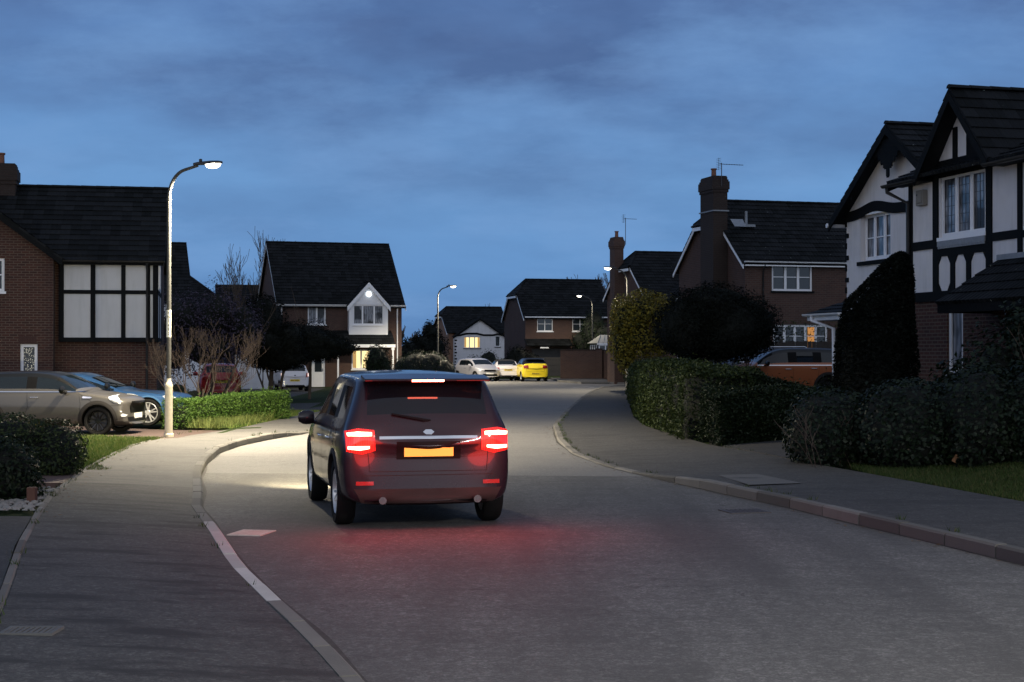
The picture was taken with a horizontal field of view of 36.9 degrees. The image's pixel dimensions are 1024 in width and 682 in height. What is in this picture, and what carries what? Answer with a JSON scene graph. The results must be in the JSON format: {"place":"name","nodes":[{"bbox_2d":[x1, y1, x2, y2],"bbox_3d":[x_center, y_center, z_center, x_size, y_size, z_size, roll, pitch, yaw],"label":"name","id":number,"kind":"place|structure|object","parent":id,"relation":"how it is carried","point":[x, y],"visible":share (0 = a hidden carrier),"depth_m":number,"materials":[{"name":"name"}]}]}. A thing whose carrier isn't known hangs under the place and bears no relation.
{"place":"outdoors","nodes":[
{"label":"outdoors","id":0,"kind":"place"},
{"bbox_2d":[0,516,31,588],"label":"driveway","id":1,"kind":"structure","parent":0,"point":[12,528],"depth_m":14.50,"materials":[{"name":"concrete"}]},
{"bbox_2d":[33,469,79,487],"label":"garden path","id":2,"kind":"structure","parent":0,"point":[51,480],"depth_m":20.89,"materials":[{"name":"grey concrete"}]},
{"bbox_2d":[63,426,221,438],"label":"driveway","id":3,"kind":"structure","parent":0,"point":[143,432],"depth_m":34.62,"materials":[{"name":"grey concrete"}]},
{"bbox_2d":[0,370,145,434],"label":"grey hatchback","id":4,"kind":"object","parent":3,"relation":"on","point":[92,408],"visible":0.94,"depth_m":33.61,"materials":[{"name":"paint"}]},
{"bbox_2d":[69,372,191,425],"bbox_3d":[-10.216,1.439,38.486,4.380,1.307,2.178,0,0,4],"label":"blue coupe","id":5,"kind":"object","parent":3,"relation":"on","point":[153,405],"visible":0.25,"depth_m":37.71,"materials":[{"name":"paint"}]},
{"bbox_2d":[163,159,222,436],"bbox_3d":[-6.816,-0.900,32.757,1.249,5.995,0.220,0,0,0],"label":"street lamp","id":6,"kind":"object","parent":3,"relation":"on","point":[168,383],"visible":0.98,"depth_m":32.72,"materials":[{"name":"metal"}]},
{"bbox_2d":[0,411,343,681],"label":"pavement","id":7,"kind":"structure","parent":0,"point":[126,571],"depth_m":11.28,"materials":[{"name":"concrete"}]},
{"bbox_2d":[0,486,59,510],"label":"pebbles","id":8,"kind":"object","parent":7,"relation":"on","point":[18,504],"visible":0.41,"depth_m":17.59,"materials":[{"name":"white gravel"}]},
{"bbox_2d":[0,626,63,635],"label":"inspection cover","id":9,"kind":"object","parent":7,"relation":"on","point":[35,630],"visible":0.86,"depth_m":9.60,"materials":[{"name":"metal"}]},
{"bbox_2d":[0,440,150,616],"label":"pavement edging","id":10,"kind":"object","parent":7,"relation":"on","point":[5,589],"visible":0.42,"depth_m":13.74,"materials":[{"name":"concrete"}]},
{"bbox_2d":[0,413,1023,622],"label":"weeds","id":11,"kind":"object","parent":7,"relation":"on","point":[566,439],"visible":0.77,"depth_m":19.89,"materials":[{"name":"green plant"}]},
{"bbox_2d":[205,388,324,410],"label":"driveway","id":12,"kind":"structure","parent":0,"point":[296,392],"depth_m":74.11,"materials":[{"name":"concrete"}]},
{"bbox_2d":[193,363,243,396],"bbox_3d":[-12.131,1.633,63.494,2.078,1.457,3.863,0,0,-13],"label":"red hatchback","id":13,"kind":"object","parent":12,"relation":"on","point":[202,379],"visible":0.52,"depth_m":61.70,"materials":[{"name":"paint"}]},
{"bbox_2d":[234,291,314,397],"bbox_3d":[-9.358,0.276,59.969,3.241,4.452,2.677,0,0,20],"label":"dark tree","id":14,"kind":"object","parent":12,"relation":"on","point":[285,343],"visible":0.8,"depth_m":59.44,"materials":[{"name":"green plant"}]},
{"bbox_2d":[273,365,308,390],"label":"white city car","id":15,"kind":"object","parent":12,"relation":"on","point":[298,378],"visible":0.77,"depth_m":83.06,"materials":[{"name":"paint"}]},
{"bbox_2d":[0,376,958,515],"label":"garden terrain","id":16,"kind":"structure","parent":0,"point":[319,396],"depth_m":41.35,"materials":[{"name":"brown soil"}]},
{"bbox_2d":[0,432,45,499],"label":"corner shrub","id":17,"kind":"object","parent":16,"relation":"on","point":[17,476],"visible":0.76,"depth_m":18.17,"materials":[{"name":"green plant"}]},
{"bbox_2d":[27,487,36,506],"bbox_3d":[-5.600,1.849,17.888,0.100,0.290,0.100,0,0,0],"label":"timber post","id":18,"kind":"object","parent":16,"relation":"on","point":[31,493],"visible":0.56,"depth_m":17.84,"materials":[{"name":"brown wood"}]},
{"bbox_2d":[0,412,89,475],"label":"corner shrub","id":19,"kind":"object","parent":16,"relation":"on","point":[59,448],"visible":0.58,"depth_m":21.64,"materials":[{"name":"green plant"}]},
{"bbox_2d":[0,153,171,389],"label":"brick house","id":20,"kind":"structure","parent":16,"relation":"on","point":[83,270],"depth_m":46.69,"materials":[{"name":"brick"}]},
{"bbox_2d":[0,258,5,293],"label":"window","id":21,"kind":"structure","parent":20,"relation":"in","point":[2,260],"depth_m":45.69,"materials":[{"name":"white plastic"}]},
{"bbox_2d":[20,344,37,370],"bbox_3d":[-14.437,1.064,45.838,0.492,1.942,0.056,0,0,-11],"label":"window","id":22,"kind":"structure","parent":20,"relation":"in","point":[29,352],"depth_m":45.85,"materials":[{"name":"white plastic"}]},
{"bbox_2d":[158,266,160,291],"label":"window","id":23,"kind":"structure","parent":20,"relation":"in","point":[159,268],"depth_m":47.27,"materials":[{"name":"white plastic"}]},
{"bbox_2d":[77,433,161,469],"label":"grass","id":24,"kind":"structure","parent":16,"relation":"on","point":[100,446],"depth_m":28.41,"materials":[{"name":"green plant"}]},
{"bbox_2d":[157,380,205,403],"bbox_3d":[-9.359,1.675,43.418,1.720,1.217,1.087,0,0,18],"label":"shrub","id":25,"kind":"object","parent":16,"relation":"on","point":[195,393],"visible":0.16,"depth_m":43.27,"materials":[{"name":"green plant"}]},
{"bbox_2d":[164,242,221,390],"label":"brick house","id":26,"kind":"structure","parent":16,"relation":"on","point":[181,280],"depth_m":84.88,"materials":[{"name":"tile"}]},
{"bbox_2d":[164,355,205,390],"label":"garage door","id":27,"kind":"structure","parent":26,"relation":"in","point":[189,382],"depth_m":78.93,"materials":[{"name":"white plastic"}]},
{"bbox_2d":[144,320,269,399],"bbox_3d":[-8.257,0.731,41.538,3.411,2.732,2.172,0,0,0],"label":"bare shrub","id":28,"kind":"object","parent":16,"relation":"on","point":[158,359],"visible":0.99,"depth_m":41.50,"materials":[{"name":"brown plant"}]},
{"bbox_2d":[164,275,277,402],"bbox_3d":[-11.119,-0.036,57.037,4.905,4.869,2.910,0,0,0],"label":"purple tree","id":29,"kind":"object","parent":16,"relation":"on","point":[185,316],"visible":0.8,"depth_m":56.56,"materials":[{"name":"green plant"}]},
{"bbox_2d":[190,275,258,362],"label":"distant house","id":30,"kind":"structure","parent":16,"relation":"on","point":[198,285],"depth_m":115.15,"materials":[{"name":"brick"}]},
{"bbox_2d":[160,384,292,429],"bbox_3d":[-7.055,1.664,38.201,1.202,1.109,5.085,0,0,23],"label":"box hedge","id":31,"kind":"object","parent":16,"relation":"on","point":[245,403],"visible":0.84,"depth_m":37.72,"materials":[{"name":"green plant"}]},
{"bbox_2d":[159,408,318,429],"bbox_3d":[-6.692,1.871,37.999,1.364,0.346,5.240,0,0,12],"label":"grass","id":32,"kind":"structure","parent":16,"relation":"on","point":[227,421],"depth_m":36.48,"materials":[{"name":"green plant"}]},
{"bbox_2d":[215,231,280,311],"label":"bare tree","id":33,"kind":"object","parent":16,"relation":"on","point":[233,284],"visible":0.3,"depth_m":104.07,"materials":[{"name":"brown plant"}]},
{"bbox_2d":[224,336,278,388],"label":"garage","id":34,"kind":"structure","parent":16,"relation":"on","point":[254,382],"depth_m":89.95,"materials":[{"name":"brick"}]},
{"bbox_2d":[235,355,273,388],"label":"garage door","id":35,"kind":"structure","parent":34,"relation":"in","point":[254,383],"depth_m":89.95,"materials":[{"name":"white metal"}]},
{"bbox_2d":[287,288,360,398],"bbox_3d":[-8.058,0.196,62.037,3.836,4.828,2.627,0,0,-11],"label":"dark tree","id":36,"kind":"object","parent":16,"relation":"on","point":[327,346],"visible":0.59,"depth_m":61.49,"materials":[{"name":"green plant"}]},
{"bbox_2d":[258,241,405,387],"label":"brick house","id":37,"kind":"structure","parent":16,"relation":"on","point":[352,291],"depth_m":98.07,"materials":[{"name":"tile"}]},
{"bbox_2d":[307,308,326,325],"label":"window","id":38,"kind":"structure","parent":37,"relation":"in","point":[313,313],"depth_m":96.78,"materials":[{"name":"white plastic"}]},
{"bbox_2d":[312,358,324,386],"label":"door","id":39,"kind":"structure","parent":37,"relation":"in","point":[318,369],"depth_m":96.74,"materials":[{"name":"white plastic"}]},
{"bbox_2d":[351,350,370,369],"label":"window","id":40,"kind":"structure","parent":37,"relation":"in","point":[357,358],"depth_m":97.54,"materials":[{"name":"yellow glass"}]},
{"bbox_2d":[352,305,384,325],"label":"window","id":41,"kind":"structure","parent":37,"relation":"in","point":[363,315],"depth_m":97.30,"materials":[{"name":"white plastic"}]},
{"bbox_2d":[361,343,393,370],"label":"round shrub","id":42,"kind":"object","parent":16,"relation":"on","point":[377,358],"visible":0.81,"depth_m":85.58,"materials":[{"name":"green plant"}]},
{"bbox_2d":[402,325,422,345],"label":"skyline tree","id":43,"kind":"object","parent":16,"relation":"on","point":[403,336],"visible":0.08,"depth_m":149.97,"materials":[{"name":"green plant"}]},
{"bbox_2d":[392,349,456,371],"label":"garden hedge","id":44,"kind":"object","parent":16,"relation":"on","point":[417,360],"visible":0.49,"depth_m":88.93,"materials":[{"name":"green plant"}]},
{"bbox_2d":[402,319,450,358],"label":"skyline tree","id":45,"kind":"object","parent":16,"relation":"on","point":[426,340],"visible":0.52,"depth_m":141.20,"materials":[{"name":"green plant"}]},
{"bbox_2d":[434,306,503,366],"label":"rendered house","id":46,"kind":"structure","parent":16,"relation":"on","point":[469,331],"depth_m":150.48,"materials":[{"name":"white paint"}]},
{"bbox_2d":[463,337,480,348],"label":"window","id":47,"kind":"structure","parent":46,"relation":"in","point":[469,342],"depth_m":149.97,"materials":[{"name":"yellow glass"}]},
{"bbox_2d":[495,336,499,346],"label":"window","id":48,"kind":"structure","parent":46,"relation":"in","point":[497,338],"depth_m":150.67,"materials":[{"name":"white plastic"}]},
{"bbox_2d":[468,348,501,362],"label":"hedge","id":49,"kind":"object","parent":16,"relation":"on","point":[490,356],"visible":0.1,"depth_m":139.58,"materials":[{"name":"green plant"}]},
{"bbox_2d":[502,344,538,377],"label":"dark bush","id":50,"kind":"object","parent":16,"relation":"on","point":[517,355],"visible":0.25,"depth_m":106.69,"materials":[{"name":"green plant"}]},
{"bbox_2d":[501,278,606,375],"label":"brick house","id":51,"kind":"structure","parent":16,"relation":"on","point":[542,318],"depth_m":114.51,"materials":[{"name":"brick"}]},
{"bbox_2d":[536,319,553,331],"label":"window","id":52,"kind":"structure","parent":51,"relation":"in","point":[543,325],"depth_m":113.43,"materials":[{"name":"white plastic"}]},
{"bbox_2d":[532,349,559,375],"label":"garage door","id":53,"kind":"structure","parent":51,"relation":"in","point":[551,357],"depth_m":113.48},
{"bbox_2d":[572,319,584,331],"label":"window","id":54,"kind":"structure","parent":51,"relation":"in","point":[576,323],"depth_m":114.01,"materials":[{"name":"white plastic"}]},
{"bbox_2d":[570,304,606,348],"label":"climbing shrub","id":55,"kind":"object","parent":51,"relation":"attached to","point":[582,339],"visible":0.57,"depth_m":112.23,"materials":[{"name":"green plant"}]},
{"bbox_2d":[560,348,606,378],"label":"garden wall","id":56,"kind":"structure","parent":16,"relation":"on","point":[583,363],"depth_m":101.19,"materials":[{"name":"brown brick"}]},
{"bbox_2d":[576,294,592,344],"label":"street lamp","id":57,"kind":"object","parent":16,"relation":"on","point":[592,312],"visible":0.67,"depth_m":108.97,"materials":[{"name":"metal"}]},
{"bbox_2d":[566,273,609,291],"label":"skyline tree","id":58,"kind":"object","parent":16,"relation":"on","point":[605,279],"visible":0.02,"depth_m":135.39,"materials":[{"name":"green plant"}]},
{"bbox_2d":[589,335,606,349],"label":"conservatory","id":59,"kind":"object","parent":16,"relation":"on","point":[600,341],"visible":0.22,"depth_m":107.53,"materials":[{"name":"white plastic"}]},
{"bbox_2d":[606,287,672,374],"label":"golden shrub","id":60,"kind":"object","parent":16,"relation":"on","point":[632,335],"visible":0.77,"depth_m":69.57,"materials":[{"name":"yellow plant"}]},
{"bbox_2d":[622,353,660,378],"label":"privet bush","id":61,"kind":"object","parent":16,"relation":"on","point":[641,360],"visible":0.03,"depth_m":79.51,"materials":[{"name":"green plant"}]},
{"bbox_2d":[603,214,681,383],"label":"brick house","id":62,"kind":"structure","parent":16,"relation":"on","point":[651,270],"depth_m":88.15,"materials":[{"name":"brick"}]},
{"bbox_2d":[650,280,783,366],"bbox_3d":[5.997,0.144,45.028,3.944,3.895,2.972,0,0,0],"label":"round tree","id":63,"kind":"object","parent":16,"relation":"on","point":[718,324],"visible":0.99,"depth_m":44.18,"materials":[{"name":"green plant"}]},
{"bbox_2d":[672,158,846,361],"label":"brick house","id":64,"kind":"structure","parent":16,"relation":"on","point":[788,258],"depth_m":62.00,"materials":[{"name":"brick"}]},
{"bbox_2d":[771,267,814,292],"bbox_3d":[11.158,-2.508,61.093,1.880,1.186,0.180,0,0,-15],"label":"window","id":65,"kind":"structure","parent":64,"relation":"in","point":[784,279],"depth_m":61.16,"materials":[{"name":"white plastic"}]},
{"bbox_2d":[773,325,826,345],"bbox_3d":[11.503,0.107,61.169,2.500,1.516,0.180,0,0,-16],"label":"window","id":66,"kind":"structure","parent":64,"relation":"in","point":[820,337],"depth_m":61.26,"materials":[{"name":"white plastic"}]},
{"bbox_2d":[781,320,837,346],"bbox_3d":[11.777,0.156,60.546,2.694,1.961,0.591,0,0,-15],"label":"window shrub","id":67,"kind":"object","parent":64,"relation":"attached to","point":[805,330],"visible":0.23,"depth_m":60.50,"materials":[{"name":"green plant"}]},
{"bbox_2d":[713,346,806,365],"bbox_3d":[7.986,0.937,49.794,4.394,1.519,2.178,0,0,-7],"label":"navy estate","id":68,"kind":"object","parent":16,"relation":"on","point":[729,363],"visible":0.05,"depth_m":49.22,"materials":[{"name":"paint"}]},
{"bbox_2d":[692,365,832,446],"bbox_3d":[5.484,1.327,31.251,3.382,1.834,6.348,0,0,11],"label":"evergreen hedge","id":69,"kind":"object","parent":16,"relation":"on","point":[732,416],"visible":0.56,"depth_m":28.61,"materials":[{"name":"green plant"}]},
{"bbox_2d":[732,348,831,387],"bbox_3d":[8.154,0.978,46.994,3.994,1.557,2.178,0,0,-7],"label":"copper crossover","id":70,"kind":"object","parent":16,"relation":"on","point":[810,365],"visible":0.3,"depth_m":46.23,"materials":[{"name":"paint"}]},
{"bbox_2d":[758,352,787,364],"bbox_3d":[7.847,0.532,46.179,0.946,0.377,0.108,0,0,-8],"label":"side window","id":71,"kind":"structure","parent":70,"relation":"in","point":[780,357],"depth_m":46.20,"materials":[{"name":"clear glass"}]},
{"bbox_2d":[796,352,812,362],"bbox_3d":[8.840,0.494,46.303,0.505,0.314,0.100,0,0,-7],"label":"side window","id":72,"kind":"structure","parent":70,"relation":"in","point":[802,357],"depth_m":46.30,"materials":[{"name":"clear glass"}]},
{"bbox_2d":[821,352,831,362],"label":"side window","id":73,"kind":"structure","parent":70,"relation":"in","point":[825,357],"depth_m":46.39,"materials":[{"name":"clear glass"}]},
{"bbox_2d":[770,339,831,348],"bbox_3d":[10.216,1.079,51.564,6.432,2.300,0.140,0,0,0],"label":"garden fence","id":74,"kind":"object","parent":16,"relation":"on","point":[811,344],"visible":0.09,"depth_m":51.51,"materials":[{"name":"brown wood"}]},
{"bbox_2d":[802,120,933,373],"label":"rendered house","id":75,"kind":"structure","parent":16,"relation":"on","point":[869,214],"depth_m":38.72,"materials":[{"name":"white paint"}]},
{"bbox_2d":[865,212,889,260],"bbox_3d":[9.342,-2.660,38.828,0.062,1.192,1.592,0,0,-14],"label":"window","id":76,"kind":"structure","parent":75,"relation":"in","point":[877,226],"depth_m":39.02,"materials":[{"name":"white plastic"}]},
{"bbox_2d":[830,250,920,395],"bbox_3d":[6.830,0.155,29.015,1.788,3.743,1.939,0,0,0],"label":"conifer","id":77,"kind":"object","parent":16,"relation":"on","point":[877,342],"visible":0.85,"depth_m":28.47,"materials":[{"name":"green plant"}]},
{"bbox_2d":[775,357,1023,468],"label":"ivy hedge","id":78,"kind":"object","parent":16,"relation":"on","point":[975,420],"visible":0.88,"depth_m":22.80,"materials":[{"name":"green plant"}]},
{"bbox_2d":[951,454,959,462],"bbox_3d":[6.863,1.470,22.566,0.816,0.660,0.146,0,0,-8],"label":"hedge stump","id":79,"kind":"object","parent":78,"relation":"attached to","point":[954,458],"visible":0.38,"depth_m":22.50,"materials":[{"name":"brown wood"}]},
{"bbox_2d":[846,460,1023,500],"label":"grass","id":80,"kind":"structure","parent":16,"relation":"on","point":[998,480],"depth_m":21.29,"materials":[{"name":"green plant"}]},
{"bbox_2d":[880,84,1023,384],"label":"timber framed house","id":81,"kind":"structure","parent":16,"relation":"on","point":[963,181],"depth_m":30.12,"materials":[{"name":"white paint"}]},
{"bbox_2d":[945,313,962,375],"bbox_3d":[8.874,-0.030,30.669,0.160,1.466,0.720,0,0,-14],"label":"window","id":82,"kind":"structure","parent":81,"relation":"in","point":[955,319],"depth_m":30.81,"materials":[{"name":"grey glass"}]},
{"bbox_2d":[937,169,985,241],"bbox_3d":[8.939,-2.692,30.383,0.140,1.326,1.820,0,0,-14],"label":"window","id":83,"kind":"structure","parent":81,"relation":"in","point":[963,195],"depth_m":30.45,"materials":[{"name":"white plastic"}]},
{"bbox_2d":[929,297,1023,389],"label":"laurel shrub","id":84,"kind":"object","parent":16,"relation":"on","point":[1004,357],"visible":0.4,"depth_m":24.81,"materials":[{"name":"green plant"}]},
{"bbox_2d":[0,0,1023,341],"label":"sky","id":85,"kind":"structure","parent":0,"point":[492,146],"materials":[{"name":"blue"}]},
{"bbox_2d":[555,378,609,381],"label":"pavement","id":86,"kind":"structure","parent":0,"point":[586,379],"depth_m":97.51,"materials":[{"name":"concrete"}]},
{"bbox_2d":[203,379,1023,681],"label":"road","id":87,"kind":"structure","parent":0,"point":[563,567],"depth_m":12.48,"materials":[{"name":"grey asphalt"}]},
{"bbox_2d":[227,529,275,535],"bbox_3d":[-2.680,1.998,15.787,0.360,0.058,0.460,0,0,11],"label":"drain cover","id":88,"kind":"object","parent":87,"relation":"on","point":[247,532],"visible":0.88,"depth_m":15.76,"materials":[{"name":"metal"}]},
{"bbox_2d":[191,431,364,681],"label":"kerb","id":89,"kind":"structure","parent":87,"relation":"on","point":[343,669],"depth_m":12.92,"materials":[{"name":"concrete"}]},
{"bbox_2d":[202,433,367,681],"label":"gutter","id":90,"kind":"object","parent":87,"relation":"on","point":[327,639],"visible":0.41,"depth_m":10.89,"materials":[{"name":"grey concrete"}]},
{"bbox_2d":[298,370,507,523],"bbox_3d":[-1.343,1.167,18.101,2.238,1.657,4.414,0,0,-13],"label":"dark car","id":91,"kind":"object","parent":87,"relation":"on","point":[400,437],"visible":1,"depth_m":16.16,"materials":[{"name":"black paint"}]},
{"bbox_2d":[437,284,456,354],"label":"street lamp","id":92,"kind":"object","parent":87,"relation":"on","point":[453,286],"visible":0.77,"depth_m":92.98,"materials":[{"name":"metal"}]},
{"bbox_2d":[455,358,499,380],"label":"silver hatchback","id":93,"kind":"object","parent":87,"relation":"on","point":[487,368],"visible":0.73,"depth_m":97.85,"materials":[{"name":"paint"}]},
{"bbox_2d":[489,359,519,380],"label":"white convertible","id":94,"kind":"object","parent":87,"relation":"on","point":[506,367],"visible":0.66,"depth_m":98.02,"materials":[{"name":"paint"}]},
{"bbox_2d":[43,428,999,560],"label":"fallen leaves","id":95,"kind":"object","parent":87,"relation":"on","point":[552,445],"visible":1,"depth_m":19.22,"materials":[{"name":"brown plant"}]},
{"bbox_2d":[513,358,547,380],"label":"yellow hatchback","id":96,"kind":"object","parent":87,"relation":"on","point":[537,368],"visible":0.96,"depth_m":96.13,"materials":[{"name":"paint"}]},
{"bbox_2d":[550,378,624,383],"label":"kerb","id":97,"kind":"structure","parent":87,"relation":"on","point":[554,379],"depth_m":89.17,"materials":[{"name":"concrete"}]},
{"bbox_2d":[718,508,771,513],"bbox_3d":[2.720,2.013,17.936,0.500,0.058,0.420,0,0,-14],"label":"drain cover","id":98,"kind":"object","parent":87,"relation":"on","point":[743,511],"visible":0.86,"depth_m":17.89,"materials":[{"name":"metal"}]},
{"bbox_2d":[552,427,1023,565],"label":"gutter","id":99,"kind":"object","parent":87,"relation":"on","point":[778,505],"visible":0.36,"depth_m":18.72,"materials":[{"name":"grey concrete"}]},
{"bbox_2d":[553,385,1023,564],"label":"kerb","id":100,"kind":"structure","parent":87,"relation":"on","point":[995,549],"depth_m":16.85,"materials":[{"name":"concrete"}]},
{"bbox_2d":[602,385,625,387],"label":"pavement","id":101,"kind":"structure","parent":0,"point":[615,386],"depth_m":77.92,"materials":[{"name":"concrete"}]},
{"bbox_2d":[723,440,804,461],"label":"driveway","id":102,"kind":"structure","parent":0,"point":[772,448],"depth_m":27.32,"materials":[{"name":"concrete"}]},
{"bbox_2d":[558,387,1023,547],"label":"pavement","id":103,"kind":"structure","parent":0,"point":[603,424],"depth_m":22.19,"materials":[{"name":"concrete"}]},
{"bbox_2d":[604,266,628,382],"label":"street lamp","id":104,"kind":"object","parent":103,"relation":"on","point":[608,268],"visible":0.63,"depth_m":73.49,"materials":[{"name":"metal"}]},
{"bbox_2d":[623,353,764,441],"bbox_3d":[4.669,1.343,45.305,3.403,2.031,29.752,0,0,0],"label":"laurel hedge","id":105,"kind":"object","parent":103,"relation":"on","point":[662,394],"visible":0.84,"depth_m":32.67,"materials":[{"name":"green plant"}]},
{"bbox_2d":[720,474,799,484],"bbox_3d":[3.301,1.886,20.914,0.772,0.023,1.848,0,0,-10],"label":"pavement patch","id":106,"kind":"object","parent":103,"relation":"on","point":[760,479],"visible":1,"depth_m":20.84,"materials":[{"name":"grey concrete"}]},
{"bbox_2d":[774,406,852,467],"bbox_3d":[4.720,1.454,23.440,1.317,0.963,0.542,0,0,-16],"label":"twiggy shrub","id":107,"kind":"object","parent":103,"relation":"on","point":[805,432],"visible":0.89,"depth_m":23.29,"materials":[{"name":"brown plant"}]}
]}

